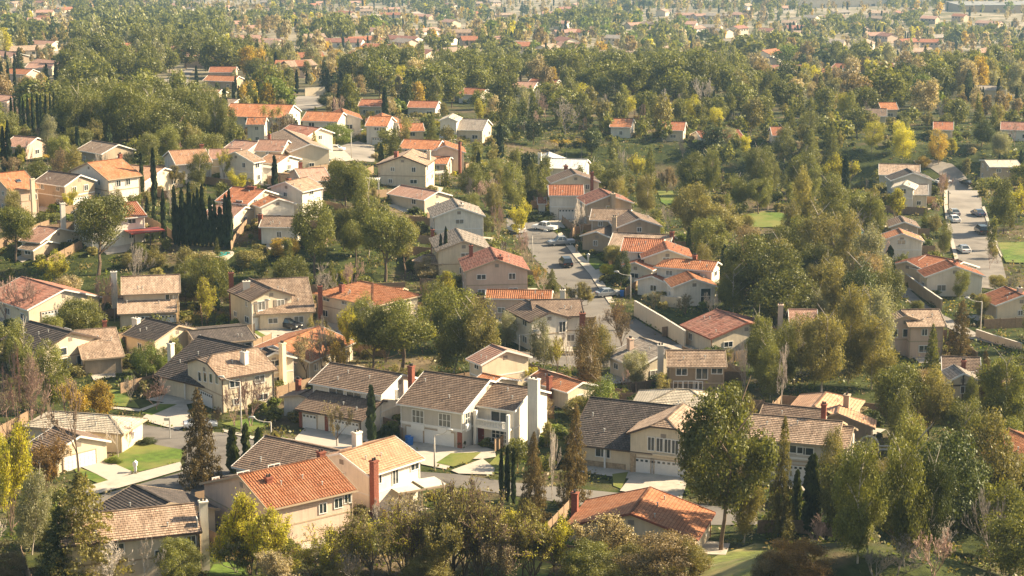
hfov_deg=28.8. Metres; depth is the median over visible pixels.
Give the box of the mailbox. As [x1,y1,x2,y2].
[132,460,137,472]
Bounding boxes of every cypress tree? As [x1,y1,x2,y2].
[0,61,3,77]
[0,125,6,170]
[5,120,12,169]
[6,62,10,84]
[9,96,12,116]
[13,60,16,92]
[13,98,16,130]
[14,148,19,170]
[18,94,22,125]
[22,97,25,127]
[26,95,29,127]
[30,91,34,132]
[35,93,39,132]
[39,94,43,130]
[44,64,49,83]
[44,95,47,118]
[49,92,51,114]
[52,92,55,126]
[53,62,58,80]
[74,126,80,157]
[105,125,112,142]
[139,151,143,192]
[144,197,148,212]
[150,147,157,205]
[151,206,156,220]
[160,188,166,239]
[171,185,176,244]
[175,205,180,245]
[178,187,183,243]
[182,201,188,246]
[186,181,192,245]
[191,193,196,245]
[194,66,197,81]
[195,187,200,245]
[198,184,204,246]
[203,208,208,246]
[207,195,212,246]
[212,200,216,244]
[213,281,220,310]
[216,206,223,246]
[222,88,227,107]
[222,194,228,247]
[225,426,239,473]
[226,189,233,247]
[231,82,234,97]
[234,76,236,91]
[240,422,250,456]
[253,427,262,444]
[256,82,259,98]
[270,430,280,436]
[271,155,278,185]
[295,69,298,93]
[325,69,330,92]
[336,82,341,108]
[338,64,341,81]
[365,384,376,440]
[378,143,383,161]
[381,86,388,114]
[439,233,442,245]
[443,226,447,243]
[476,151,480,164]
[495,124,504,159]
[498,449,503,496]
[504,445,510,502]
[511,447,515,503]
[686,227,691,251]
[720,244,726,275]
[791,469,801,519]
[800,453,822,532]
[822,54,825,67]
[841,155,849,188]
[885,245,895,288]
[996,78,1000,95]
[1014,86,1018,109]
[1018,150,1022,163]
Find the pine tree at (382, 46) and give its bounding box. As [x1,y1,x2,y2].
[375,44,397,55]
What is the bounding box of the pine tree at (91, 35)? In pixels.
[81,32,116,42]
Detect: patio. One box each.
[17,255,27,261]
[39,206,48,210]
[92,373,115,380]
[101,243,135,253]
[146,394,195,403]
[301,538,324,548]
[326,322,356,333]
[389,204,409,211]
[580,466,632,478]
[600,374,630,383]
[673,344,699,349]
[702,541,729,554]
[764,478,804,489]
[873,428,885,433]
[914,357,940,363]
[968,315,979,320]
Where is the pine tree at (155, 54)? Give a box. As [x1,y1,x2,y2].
[136,48,159,61]
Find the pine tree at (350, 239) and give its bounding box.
[340,219,364,266]
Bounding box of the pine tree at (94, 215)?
[68,190,136,274]
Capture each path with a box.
[111,403,159,411]
[457,444,495,458]
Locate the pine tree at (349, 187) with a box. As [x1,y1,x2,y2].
[319,157,367,207]
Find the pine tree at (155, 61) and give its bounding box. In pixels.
[138,57,163,69]
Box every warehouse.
[784,0,896,8]
[945,1,1023,12]
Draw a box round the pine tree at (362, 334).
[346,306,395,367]
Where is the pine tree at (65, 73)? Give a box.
[57,64,86,79]
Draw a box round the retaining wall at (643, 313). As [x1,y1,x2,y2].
[634,300,685,345]
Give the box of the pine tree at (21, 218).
[0,205,37,262]
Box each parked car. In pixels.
[183,418,217,429]
[283,318,302,329]
[333,144,345,150]
[507,223,525,233]
[531,221,557,230]
[547,235,574,245]
[558,256,572,266]
[594,287,619,297]
[946,214,960,222]
[947,208,960,215]
[955,244,970,252]
[959,179,972,185]
[970,209,985,216]
[974,224,988,234]
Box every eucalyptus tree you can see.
[0,30,3,48]
[0,332,23,370]
[3,183,22,209]
[4,315,39,382]
[14,467,53,554]
[33,338,72,407]
[39,114,61,159]
[43,93,55,114]
[61,145,83,172]
[63,83,92,141]
[64,42,79,53]
[74,27,89,38]
[79,297,99,325]
[81,47,95,64]
[86,74,99,86]
[91,105,112,141]
[92,53,109,64]
[99,41,122,66]
[99,74,110,87]
[103,80,121,93]
[131,37,139,55]
[134,103,151,141]
[136,41,144,56]
[141,38,157,53]
[142,87,161,134]
[147,27,159,36]
[147,38,166,75]
[160,27,172,44]
[164,43,171,69]
[167,68,189,88]
[171,83,193,105]
[181,120,193,147]
[185,151,213,184]
[185,180,199,204]
[187,31,203,46]
[187,126,201,146]
[193,99,211,139]
[199,80,218,96]
[205,91,229,147]
[238,95,252,102]
[243,33,251,42]
[245,79,257,103]
[263,43,273,63]
[269,38,285,59]
[271,47,282,59]
[280,39,295,59]
[281,66,294,91]
[282,237,294,260]
[302,42,322,67]
[316,243,326,268]
[338,52,347,76]
[338,73,361,111]
[350,174,382,255]
[353,61,366,88]
[358,50,369,74]
[388,41,396,48]
[398,59,408,82]
[399,42,420,70]
[399,114,411,140]
[415,38,425,59]
[429,75,443,105]
[431,309,472,372]
[440,125,456,142]
[443,48,457,63]
[463,293,501,364]
[484,179,502,205]
[485,186,502,219]
[498,310,518,346]
[506,145,521,185]
[518,84,529,110]
[528,88,539,108]
[528,315,553,367]
[535,46,546,56]
[535,154,553,185]
[536,167,547,196]
[542,419,551,445]
[551,42,559,77]
[554,84,566,106]
[559,65,575,84]
[562,77,579,90]
[565,51,583,72]
[566,78,578,99]
[571,88,594,126]
[572,50,585,68]
[572,315,606,390]
[576,47,590,58]
[576,165,585,172]
[586,50,594,64]
[588,44,598,53]
[589,159,604,177]
[590,323,616,370]
[606,137,621,162]
[606,175,628,197]
[607,157,623,169]
[618,82,630,106]
[621,53,634,62]
[635,171,657,213]
[643,42,654,51]
[653,174,669,190]
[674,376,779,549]
[677,76,689,103]
[693,101,708,126]
[696,242,715,260]
[703,146,721,191]
[709,52,717,61]
[713,55,724,83]
[713,257,746,312]
[718,52,728,62]
[725,91,736,118]
[727,50,747,68]
[728,69,749,85]
[729,172,749,208]
[731,473,767,542]
[743,143,766,180]
[744,308,772,381]
[745,323,787,387]
[746,71,759,83]
[752,337,783,399]
[755,156,773,209]
[756,68,775,94]
[761,87,771,102]
[769,229,794,265]
[770,122,795,162]
[775,317,797,383]
[779,198,802,232]
[780,518,795,543]
[786,311,813,373]
[787,163,815,228]
[794,201,837,271]
[796,145,814,167]
[798,303,848,391]
[802,95,817,119]
[805,164,822,199]
[805,263,819,291]
[807,56,822,76]
[809,251,845,292]
[809,287,829,316]
[810,255,848,317]
[811,168,852,217]
[813,174,849,224]
[818,424,843,492]
[821,84,836,109]
[824,209,850,258]
[826,39,840,64]
[828,227,839,258]
[830,433,885,563]
[832,207,863,279]
[835,438,889,531]
[836,281,869,383]
[837,253,891,322]
[839,283,875,343]
[842,54,853,70]
[844,87,859,117]
[844,222,894,283]
[848,524,879,542]
[854,39,869,49]
[858,190,887,233]
[860,314,899,388]
[862,281,898,364]
[869,185,879,196]
[873,457,890,478]
[877,428,933,566]
[880,41,895,62]
[885,410,935,499]
[886,384,916,445]
[897,413,927,457]
[913,443,960,563]
[922,49,939,59]
[937,219,952,255]
[940,97,948,118]
[943,53,954,61]
[943,450,972,501]
[948,392,986,456]
[952,269,971,298]
[961,158,971,175]
[963,375,982,403]
[972,291,991,316]
[974,347,1023,428]
[981,47,997,74]
[986,58,1005,84]
[986,69,999,84]
[986,215,998,243]
[986,242,998,257]
[987,171,999,189]
[989,102,1005,127]
[1001,51,1014,64]
[1001,59,1008,82]
[1005,70,1023,97]
[1008,59,1023,95]
[1018,71,1023,90]
[1018,83,1023,106]
[1018,409,1023,431]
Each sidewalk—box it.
[83,462,180,494]
[223,429,253,438]
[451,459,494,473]
[558,232,613,302]
[943,186,957,258]
[982,206,1002,256]
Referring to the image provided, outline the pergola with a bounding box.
[435,170,449,184]
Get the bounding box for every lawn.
[74,468,106,482]
[104,389,138,407]
[107,321,119,329]
[109,443,183,471]
[142,404,175,414]
[207,559,247,575]
[222,418,267,431]
[255,330,265,336]
[437,452,480,465]
[489,454,504,472]
[489,559,551,575]
[586,258,603,268]
[612,472,627,487]
[658,190,673,204]
[745,211,785,226]
[997,242,1023,262]
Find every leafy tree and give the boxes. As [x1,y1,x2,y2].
[0,26,12,50]
[0,55,5,75]
[0,72,14,94]
[0,432,10,485]
[5,57,11,67]
[6,267,13,281]
[13,75,33,96]
[25,97,35,116]
[37,47,48,59]
[37,72,45,84]
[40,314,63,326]
[128,340,164,374]
[137,131,160,163]
[152,346,167,370]
[169,334,182,354]
[170,256,193,275]
[186,182,207,206]
[224,120,243,142]
[238,45,255,73]
[238,80,258,102]
[253,46,265,60]
[256,81,275,103]
[258,64,278,80]
[276,98,286,103]
[291,66,299,78]
[301,60,311,76]
[319,57,336,82]
[325,95,337,111]
[327,49,344,54]
[327,50,336,60]
[330,83,341,94]
[348,290,376,318]
[352,74,364,94]
[363,77,367,95]
[376,71,392,92]
[387,96,397,114]
[394,76,401,91]
[395,64,405,83]
[404,57,424,78]
[409,80,427,100]
[418,279,447,310]
[438,102,448,116]
[461,191,480,207]
[470,139,483,162]
[486,157,505,172]
[487,94,500,111]
[495,95,514,127]
[500,159,524,207]
[510,100,520,120]
[524,58,542,79]
[536,54,546,66]
[538,65,554,90]
[546,82,563,108]
[547,66,557,78]
[554,110,563,127]
[563,369,571,376]
[576,83,588,100]
[578,85,597,112]
[580,373,619,405]
[594,100,612,124]
[612,92,629,117]
[626,96,636,111]
[626,175,634,185]
[649,85,660,96]
[650,92,673,130]
[656,219,665,233]
[672,96,686,121]
[686,93,702,119]
[707,106,723,125]
[711,95,729,117]
[718,385,755,399]
[724,73,743,93]
[724,127,736,142]
[734,223,761,256]
[739,135,751,151]
[740,96,765,135]
[746,50,763,71]
[753,57,770,91]
[759,95,774,129]
[761,57,772,70]
[767,157,781,187]
[779,171,789,190]
[785,181,797,205]
[788,76,804,96]
[797,71,808,90]
[797,110,820,139]
[797,124,804,140]
[798,40,814,64]
[801,62,821,82]
[805,55,812,64]
[805,81,817,98]
[812,73,819,89]
[813,86,833,115]
[823,70,832,83]
[825,79,834,87]
[826,111,835,131]
[830,77,843,91]
[831,68,841,78]
[833,83,839,97]
[835,92,851,112]
[839,70,848,81]
[839,80,845,98]
[843,71,872,106]
[844,56,861,73]
[849,249,887,280]
[859,55,870,75]
[862,120,887,151]
[863,59,877,73]
[876,59,891,84]
[891,119,905,141]
[891,126,916,163]
[897,49,912,64]
[900,115,910,130]
[907,77,940,113]
[909,369,944,427]
[911,55,926,70]
[919,367,945,389]
[927,127,949,163]
[938,112,952,121]
[938,175,948,191]
[954,58,971,86]
[957,60,978,87]
[957,83,964,94]
[957,91,968,102]
[969,84,983,110]
[969,92,981,108]
[972,53,990,84]
[981,93,992,116]
[993,89,1009,111]
[1010,97,1023,114]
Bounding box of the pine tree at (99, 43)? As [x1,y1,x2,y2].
[89,35,120,56]
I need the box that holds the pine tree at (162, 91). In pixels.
[122,75,175,100]
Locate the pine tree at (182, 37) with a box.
[177,32,195,51]
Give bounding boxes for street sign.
[164,418,170,437]
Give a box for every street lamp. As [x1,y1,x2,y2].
[218,375,241,433]
[248,416,271,434]
[251,299,269,332]
[434,429,452,470]
[519,330,538,350]
[532,230,547,261]
[614,271,630,299]
[964,297,981,329]
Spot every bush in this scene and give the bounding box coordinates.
[0,549,28,575]
[151,536,205,575]
[317,555,362,575]
[398,551,453,575]
[557,537,616,575]
[599,538,648,575]
[609,529,712,575]
[662,539,715,575]
[750,549,792,575]
[762,535,834,575]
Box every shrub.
[0,358,4,367]
[3,318,13,328]
[35,253,45,263]
[41,212,59,220]
[54,274,83,289]
[59,242,72,249]
[68,363,85,377]
[87,246,97,254]
[101,301,111,310]
[103,456,122,463]
[118,252,138,268]
[122,353,135,367]
[127,242,149,256]
[135,437,157,444]
[137,379,158,396]
[138,191,150,200]
[143,244,166,268]
[149,267,164,274]
[175,245,199,269]
[179,310,193,319]
[198,251,216,265]
[230,318,239,323]
[233,249,267,268]
[247,399,266,411]
[250,218,257,228]
[251,243,268,254]
[253,223,257,232]
[265,405,283,420]
[266,237,300,257]
[268,396,281,405]
[274,379,285,391]
[281,538,300,555]
[286,410,298,422]
[322,205,335,214]
[353,504,368,517]
[360,349,372,359]
[380,420,400,436]
[380,424,392,438]
[391,413,400,421]
[405,258,414,269]
[412,255,440,278]
[416,228,423,237]
[422,231,436,235]
[453,275,462,287]
[474,292,484,295]
[478,437,492,447]
[526,211,557,221]
[528,275,535,285]
[538,435,549,445]
[546,423,567,439]
[554,451,569,467]
[562,395,586,416]
[565,539,575,545]
[566,505,579,519]
[599,264,615,274]
[626,393,636,399]
[646,374,656,379]
[675,234,686,241]
[700,345,723,349]
[711,193,725,203]
[720,183,732,193]
[728,380,745,390]
[771,191,783,200]
[773,203,785,211]
[861,406,868,412]
[861,408,885,424]
[876,184,886,193]
[880,193,890,202]
[922,239,933,245]
[931,185,938,194]
[932,290,941,296]
[977,315,993,325]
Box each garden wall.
[305,87,324,95]
[660,296,680,307]
[905,274,942,310]
[975,329,1021,350]
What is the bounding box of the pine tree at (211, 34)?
[201,30,218,40]
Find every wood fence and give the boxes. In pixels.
[0,220,49,247]
[0,410,28,436]
[20,546,31,575]
[41,308,119,323]
[46,222,73,229]
[46,240,82,266]
[65,199,100,213]
[102,292,199,304]
[118,332,125,342]
[120,375,154,392]
[145,216,172,238]
[149,187,168,198]
[195,490,204,498]
[198,530,253,561]
[204,176,251,186]
[223,285,317,298]
[230,219,246,249]
[247,323,254,333]
[253,333,271,345]
[267,175,271,184]
[269,174,329,182]
[276,376,312,397]
[277,335,385,356]
[283,164,327,173]
[308,220,318,228]
[323,201,349,210]
[362,189,392,197]
[365,165,373,173]
[373,506,406,528]
[376,282,404,287]
[383,417,402,440]
[409,216,493,231]
[410,246,430,254]
[417,234,505,250]
[420,278,460,287]
[446,296,483,305]
[458,372,469,375]
[470,297,486,306]
[494,435,502,450]
[503,317,595,327]
[528,270,537,278]
[528,363,559,373]
[531,201,548,207]
[534,188,606,196]
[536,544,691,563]
[546,499,569,530]
[547,406,553,418]
[559,372,635,397]
[562,215,574,229]
[569,226,574,237]
[575,225,590,233]
[618,393,764,411]
[625,275,642,296]
[629,379,656,392]
[662,317,753,336]
[675,241,696,247]
[682,346,740,370]
[724,370,744,381]
[728,346,786,361]
[757,520,831,535]
[774,396,780,403]
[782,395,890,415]
[861,246,934,253]
[864,228,929,236]
[879,205,927,215]
[927,196,935,203]
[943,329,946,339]
[948,330,977,356]
[984,317,1023,328]
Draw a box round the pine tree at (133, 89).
[100,81,141,143]
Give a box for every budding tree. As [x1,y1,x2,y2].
[0,156,21,171]
[0,411,37,534]
[7,501,30,515]
[10,352,47,416]
[13,144,24,159]
[17,151,27,168]
[19,126,31,135]
[30,432,72,492]
[34,248,69,282]
[48,147,68,170]
[53,377,104,412]
[61,189,78,205]
[78,118,104,140]
[82,379,117,413]
[103,284,120,294]
[122,153,133,164]
[169,165,186,188]
[195,274,216,325]
[205,521,250,572]
[208,406,225,421]
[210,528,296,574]
[214,147,232,177]
[217,487,263,574]
[226,166,248,186]
[250,502,292,574]
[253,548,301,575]
[269,114,293,133]
[283,540,333,575]
[291,329,317,378]
[297,522,359,569]
[307,312,325,327]
[308,525,346,561]
[314,324,344,362]
[314,539,395,568]
[320,400,355,445]
[328,340,349,363]
[334,498,396,575]
[336,263,355,283]
[336,303,363,362]
[347,509,392,575]
[361,111,371,129]
[369,188,380,205]
[369,345,399,361]
[375,502,426,574]
[382,516,472,564]
[383,491,436,561]
[389,363,407,374]
[399,491,415,505]
[402,495,468,575]
[413,478,486,575]
[414,316,436,353]
[436,269,456,298]
[443,474,507,575]
[456,505,494,571]
[471,513,529,573]
[473,96,487,118]
[475,523,529,575]
[483,110,491,118]
[493,167,504,188]
[494,498,555,575]
[496,519,559,575]
[500,505,537,568]
[506,197,533,242]
[525,362,537,375]
[531,514,580,572]
[532,265,547,287]
[544,334,565,370]
[547,397,553,414]
[565,282,595,305]
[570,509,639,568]
[599,302,629,329]
[613,310,632,345]
[627,153,649,179]
[642,290,663,310]
[655,371,672,388]
[658,167,676,191]
[673,293,693,314]
[725,346,733,362]
[737,460,774,488]
[819,152,860,182]
[850,180,864,190]
[866,111,879,132]
[885,188,907,216]
[920,110,933,125]
[946,138,957,154]
[1006,183,1023,222]
[1007,163,1020,189]
[1015,177,1023,187]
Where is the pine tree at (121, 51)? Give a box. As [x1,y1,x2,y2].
[111,50,136,71]
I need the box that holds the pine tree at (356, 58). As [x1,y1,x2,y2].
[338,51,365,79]
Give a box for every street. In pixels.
[68,425,253,513]
[165,67,194,81]
[294,95,321,109]
[341,141,374,161]
[420,472,756,524]
[507,217,677,366]
[895,283,1010,347]
[914,159,1005,288]
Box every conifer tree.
[12,47,25,68]
[30,103,36,128]
[30,471,134,575]
[32,505,86,575]
[68,68,81,88]
[159,33,174,68]
[159,40,167,73]
[177,387,224,490]
[213,237,220,254]
[254,38,259,48]
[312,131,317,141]
[318,58,326,86]
[326,260,338,288]
[340,74,345,88]
[385,127,401,157]
[397,70,414,115]
[425,111,439,139]
[439,165,451,186]
[491,69,502,99]
[505,82,518,106]
[517,431,552,524]
[522,158,537,191]
[522,166,538,203]
[526,92,541,124]
[543,268,558,290]
[555,403,592,508]
[635,48,642,61]
[635,59,656,94]
[637,94,653,129]
[641,147,658,190]
[692,180,702,206]
[724,173,732,183]
[725,103,734,120]
[761,415,796,537]
[778,67,789,94]
[786,110,798,132]
[793,162,802,190]
[797,88,804,111]
[798,125,811,152]
[801,128,824,164]
[812,75,824,103]
[819,121,842,175]
[822,120,828,145]
[921,209,928,228]
[924,323,940,367]
[935,76,951,112]
[941,300,973,355]
[963,69,972,91]
[964,69,973,86]
[972,92,985,122]
[976,349,990,420]
[989,107,1000,133]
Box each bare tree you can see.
[0,101,9,115]
[0,275,19,318]
[0,342,21,423]
[0,370,17,442]
[0,518,6,536]
[3,276,40,309]
[20,351,50,420]
[24,140,33,165]
[39,377,83,471]
[94,151,108,160]
[94,274,112,310]
[94,538,135,575]
[104,417,119,456]
[105,183,122,200]
[111,289,120,322]
[120,422,134,447]
[122,375,135,401]
[128,243,156,274]
[136,536,168,575]
[142,375,169,409]
[166,189,171,214]
[221,385,243,425]
[238,376,277,425]
[282,542,316,560]
[284,111,298,126]
[309,315,327,369]
[314,262,337,289]
[326,541,365,575]
[330,95,345,109]
[340,261,366,282]
[366,494,414,572]
[403,510,431,573]
[434,498,486,575]
[463,521,497,575]
[465,176,474,202]
[474,180,498,207]
[490,203,504,234]
[514,225,528,255]
[520,231,527,256]
[527,88,539,109]
[534,271,550,289]
[538,94,548,117]
[549,427,561,494]
[553,94,581,134]
[561,332,565,353]
[565,340,577,368]
[571,206,581,231]
[572,200,584,240]
[618,149,627,169]
[621,370,629,388]
[633,103,645,122]
[661,205,673,229]
[676,139,686,156]
[691,77,714,98]
[704,292,720,310]
[727,340,749,390]
[776,343,789,403]
[808,513,832,543]
[830,210,868,255]
[863,548,901,575]
[865,227,890,253]
[887,532,941,575]
[909,525,956,575]
[929,514,957,556]
[931,201,939,214]
[933,101,947,117]
[938,171,954,196]
[961,487,1006,567]
[988,251,997,268]
[1006,275,1017,287]
[1008,122,1016,146]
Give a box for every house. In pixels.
[0,50,28,62]
[0,94,16,109]
[0,170,40,214]
[0,276,102,323]
[0,318,124,376]
[4,68,39,81]
[5,135,45,158]
[9,45,46,55]
[10,1,20,6]
[17,225,77,259]
[23,411,147,472]
[25,63,59,75]
[26,59,58,64]
[32,40,60,50]
[35,10,54,16]
[35,170,97,206]
[52,7,72,12]
[57,484,220,575]
[59,201,165,248]
[68,152,142,201]
[77,140,135,161]
[110,270,180,327]
[121,315,195,355]
[131,164,182,191]
[154,335,297,412]
[162,143,212,180]
[184,54,206,68]
[185,323,256,345]
[199,448,357,542]
[201,88,228,96]
[202,75,244,88]
[207,185,296,231]
[208,66,238,75]
[209,148,265,184]
[220,98,240,105]
[224,139,257,154]
[226,271,322,329]
[229,103,301,130]
[231,428,424,516]
[235,35,261,39]
[238,25,260,31]
[246,117,268,140]
[253,133,291,157]
[253,326,353,378]
[257,213,300,244]
[258,38,282,42]
[260,40,284,46]
[262,153,301,180]
[265,128,331,167]
[267,176,322,215]
[274,60,305,77]
[279,362,417,436]
[283,59,317,75]
[283,124,334,151]
[287,161,329,191]
[298,52,323,59]
[301,108,362,136]
[302,33,325,38]
[312,280,421,323]
[325,38,364,46]
[335,10,356,14]
[344,36,381,43]
[355,6,372,10]
[358,99,389,115]
[360,9,372,15]
[360,43,389,47]
[364,113,424,146]
[365,27,379,34]
[375,148,436,188]
[380,12,401,17]
[382,7,399,11]
[382,35,423,43]
[386,184,452,213]
[391,38,417,47]
[396,370,551,447]
[398,139,465,173]
[407,100,440,116]
[412,13,435,19]
[412,228,488,277]
[415,27,440,34]
[419,48,436,58]
[423,36,457,44]
[427,198,485,235]
[436,45,471,52]
[438,113,492,142]
[441,19,460,26]
[452,29,471,39]
[458,243,529,295]
[459,36,477,45]
[459,87,488,103]
[465,344,532,385]
[474,1,482,7]
[485,288,565,318]
[487,0,500,5]
[493,12,513,17]
[497,42,530,50]
[505,298,585,350]
[513,81,538,95]
[524,369,597,409]
[526,151,590,174]
[529,78,563,83]
[535,43,559,49]
[537,184,583,218]
[546,164,600,200]
[551,29,576,35]
[554,20,571,29]
[554,36,578,43]
[556,41,586,48]
[557,6,571,9]
[567,396,708,477]
[567,486,715,548]
[568,28,588,36]
[576,188,633,223]
[579,208,662,251]
[604,34,619,44]
[607,336,679,381]
[608,230,677,261]
[609,118,635,137]
[620,237,691,282]
[624,22,640,28]
[633,388,733,434]
[634,253,721,305]
[639,21,657,28]
[656,8,669,16]
[657,343,726,391]
[661,121,686,141]
[676,13,693,17]
[679,308,777,351]
[683,21,698,26]
[690,25,705,31]
[690,129,743,142]
[692,13,705,19]
[698,24,722,29]
[705,13,730,18]
[715,28,733,37]
[728,25,748,34]
[732,12,752,17]
[741,3,751,9]
[741,401,858,483]
[748,56,776,64]
[757,27,774,33]
[760,48,783,60]
[767,126,791,147]
[778,6,793,12]
[778,302,817,347]
[781,20,796,27]
[785,25,805,31]
[791,391,876,445]
[803,15,818,19]
[825,39,845,45]
[829,10,849,14]
[831,63,856,68]
[859,39,875,48]
[862,32,884,40]
[864,108,886,126]
[865,15,889,20]
[867,10,888,15]
[875,102,898,118]
[876,32,897,42]
[878,163,934,196]
[879,228,924,259]
[883,215,920,234]
[885,308,946,357]
[891,180,928,206]
[893,38,919,47]
[895,254,985,295]
[912,47,932,55]
[920,15,939,23]
[920,39,938,49]
[926,34,943,40]
[933,121,953,140]
[939,355,982,417]
[951,13,968,21]
[974,85,1006,98]
[975,20,1003,27]
[977,428,1023,469]
[979,159,1020,186]
[980,285,1023,318]
[1000,121,1023,140]
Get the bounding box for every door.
[41,308,58,319]
[62,448,96,471]
[73,195,88,204]
[136,315,151,320]
[149,314,176,322]
[198,388,213,408]
[253,316,258,329]
[302,412,317,428]
[330,418,359,434]
[372,137,388,146]
[405,425,423,442]
[423,428,454,446]
[478,428,483,441]
[558,209,577,218]
[634,457,653,473]
[650,458,686,476]
[780,464,805,480]
[797,4,896,7]
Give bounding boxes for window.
[4,307,9,314]
[59,347,66,355]
[59,357,67,370]
[76,355,80,363]
[112,542,124,554]
[116,180,120,186]
[125,178,130,184]
[127,218,135,223]
[131,431,134,440]
[165,294,173,299]
[186,535,196,545]
[198,371,201,381]
[203,371,206,382]
[209,372,212,383]
[215,375,218,384]
[229,379,239,387]
[239,342,251,345]
[244,315,248,323]
[254,374,264,383]
[257,301,264,310]
[258,393,267,400]
[268,318,277,323]
[268,463,279,467]
[271,359,278,365]
[276,232,281,237]
[277,299,284,305]
[294,316,303,322]
[313,362,317,371]
[318,502,326,514]
[323,309,327,316]
[329,388,343,394]
[334,497,342,508]
[344,493,351,503]
[346,124,352,129]
[346,391,361,397]
[392,469,398,485]
[395,388,399,399]
[410,179,416,183]
[410,462,418,471]
[412,409,423,423]
[438,412,450,427]
[455,219,463,223]
[465,411,469,425]
[477,274,485,279]
[491,410,508,423]
[491,430,505,443]
[497,307,504,312]
[508,273,515,279]
[522,335,526,343]
[558,321,565,332]
[567,334,574,341]
[593,240,597,245]
[595,449,606,457]
[603,449,610,458]
[613,362,618,369]
[630,272,638,278]
[647,436,654,451]
[650,285,656,291]
[650,370,656,376]
[656,437,663,452]
[664,438,670,453]
[666,270,672,275]
[671,439,678,454]
[673,381,682,387]
[676,368,687,375]
[683,381,697,389]
[688,332,691,340]
[694,381,702,389]
[696,368,707,379]
[700,288,710,301]
[711,369,722,373]
[723,341,732,347]
[787,445,803,453]
[796,446,813,455]
[892,329,897,337]
[897,240,905,244]
[902,329,906,336]
[918,345,928,352]
[921,328,927,335]
[937,285,945,290]
[960,386,968,393]
[1017,310,1022,315]
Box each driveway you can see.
[83,461,134,479]
[143,398,190,429]
[254,328,296,338]
[295,427,367,448]
[329,150,353,160]
[404,441,462,468]
[547,220,564,227]
[620,472,685,498]
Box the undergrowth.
[0,87,1021,534]
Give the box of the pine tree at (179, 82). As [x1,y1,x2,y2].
[167,76,201,89]
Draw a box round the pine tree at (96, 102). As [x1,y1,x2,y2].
[70,93,105,128]
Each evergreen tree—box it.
[0,110,21,137]
[0,322,11,343]
[9,76,57,109]
[16,93,35,117]
[25,159,50,179]
[29,97,56,115]
[30,91,48,110]
[30,514,53,542]
[38,109,65,130]
[45,134,76,165]
[48,76,87,102]
[52,49,81,73]
[52,75,68,91]
[53,86,104,122]
[53,297,108,329]
[54,89,104,127]
[55,81,97,106]
[56,126,94,148]
[57,295,94,325]
[64,56,95,78]
[64,58,81,69]
[71,26,89,40]
[72,59,114,81]
[76,39,93,53]
[80,80,113,94]
[87,75,121,84]
[88,66,126,82]
[97,83,153,142]
[102,40,135,59]
[111,50,135,75]
[117,46,136,59]
[121,66,156,80]
[127,27,152,47]
[128,71,163,90]
[128,347,142,372]
[132,54,161,76]
[143,97,206,146]
[154,122,182,155]
[163,46,179,71]
[170,32,179,45]
[170,40,199,68]
[179,94,217,130]
[179,274,197,303]
[183,88,222,119]
[183,131,225,153]
[186,250,234,299]
[196,37,223,70]
[199,37,238,71]
[202,37,234,63]
[210,105,237,140]
[214,82,219,88]
[229,36,242,46]
[236,37,252,45]
[236,42,256,52]
[243,57,274,77]
[246,62,286,99]
[260,73,296,104]
[270,254,313,286]
[316,92,341,106]
[321,123,354,144]
[332,206,354,249]
[342,518,378,548]
[343,161,379,194]
[354,195,391,217]
[355,274,375,282]
[356,45,380,54]
[362,55,391,93]
[363,48,384,58]
[363,48,399,75]
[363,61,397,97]
[402,61,444,95]
[410,78,423,100]
[418,58,444,66]
[420,79,445,100]
[422,283,479,336]
[436,50,447,56]
[439,65,466,94]
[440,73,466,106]
[445,55,469,75]
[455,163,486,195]
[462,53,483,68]
[464,67,495,88]
[472,161,491,185]
[473,60,507,85]
[479,50,495,58]
[483,44,504,55]
[483,213,493,235]
[485,72,519,101]
[502,441,527,467]
[504,116,530,139]
[515,151,537,177]
[523,117,544,144]
[533,81,556,109]
[543,49,567,74]
[546,88,578,125]
[557,71,592,87]
[573,61,597,71]
[582,129,605,155]
[587,76,613,101]
[592,47,609,57]
[596,52,639,63]
[598,166,632,194]
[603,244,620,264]
[612,72,641,95]
[613,248,631,285]
[621,348,649,382]
[633,89,658,109]
[636,93,662,119]
[645,47,671,60]
[650,49,673,72]
[650,54,668,75]
[650,77,669,97]
[653,53,695,91]
[655,66,693,100]
[656,291,666,297]
[673,151,706,185]
[674,178,721,190]
[678,48,693,53]
[682,470,696,488]
[684,48,695,58]
[685,169,706,193]
[688,75,714,98]
[689,214,731,256]
[696,97,713,117]
[698,126,727,150]
[701,64,726,96]
[714,279,727,294]
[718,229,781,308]
[719,65,751,91]
[724,81,752,111]
[724,82,757,109]
[740,168,783,189]
[742,145,775,166]
[743,77,760,99]
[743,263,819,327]
[746,108,760,130]
[757,75,780,96]
[761,224,804,264]
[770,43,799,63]
[770,78,806,111]
[775,62,798,78]
[780,58,804,72]
[784,151,819,182]
[786,212,833,267]
[796,263,807,292]
[815,448,853,538]
[816,172,830,188]
[840,106,873,137]
[843,46,870,61]
[844,191,885,226]
[855,60,909,107]
[868,266,906,312]
[885,59,918,76]
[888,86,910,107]
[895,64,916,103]
[903,421,994,545]
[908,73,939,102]
[909,300,924,308]
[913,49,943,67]
[915,156,931,169]
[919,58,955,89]
[919,71,936,84]
[926,215,941,234]
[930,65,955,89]
[941,47,960,59]
[942,97,970,125]
[958,405,1023,518]
[971,474,1023,555]
[972,118,995,146]
[976,497,1023,575]
[980,60,1004,79]
[985,43,1004,51]
[986,46,1016,64]
[986,175,1017,233]
[987,413,1023,436]
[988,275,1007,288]
[991,131,1011,156]
[995,450,1023,496]
[1007,162,1023,185]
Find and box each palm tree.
[258,104,269,138]
[265,108,277,138]
[274,105,284,132]
[548,139,561,153]
[562,139,570,157]
[577,138,584,158]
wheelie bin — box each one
[405,435,410,442]
[408,437,413,444]
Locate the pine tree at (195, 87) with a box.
[180,84,199,99]
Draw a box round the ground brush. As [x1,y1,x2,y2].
[0,115,1023,575]
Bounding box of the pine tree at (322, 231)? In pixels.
[288,196,336,278]

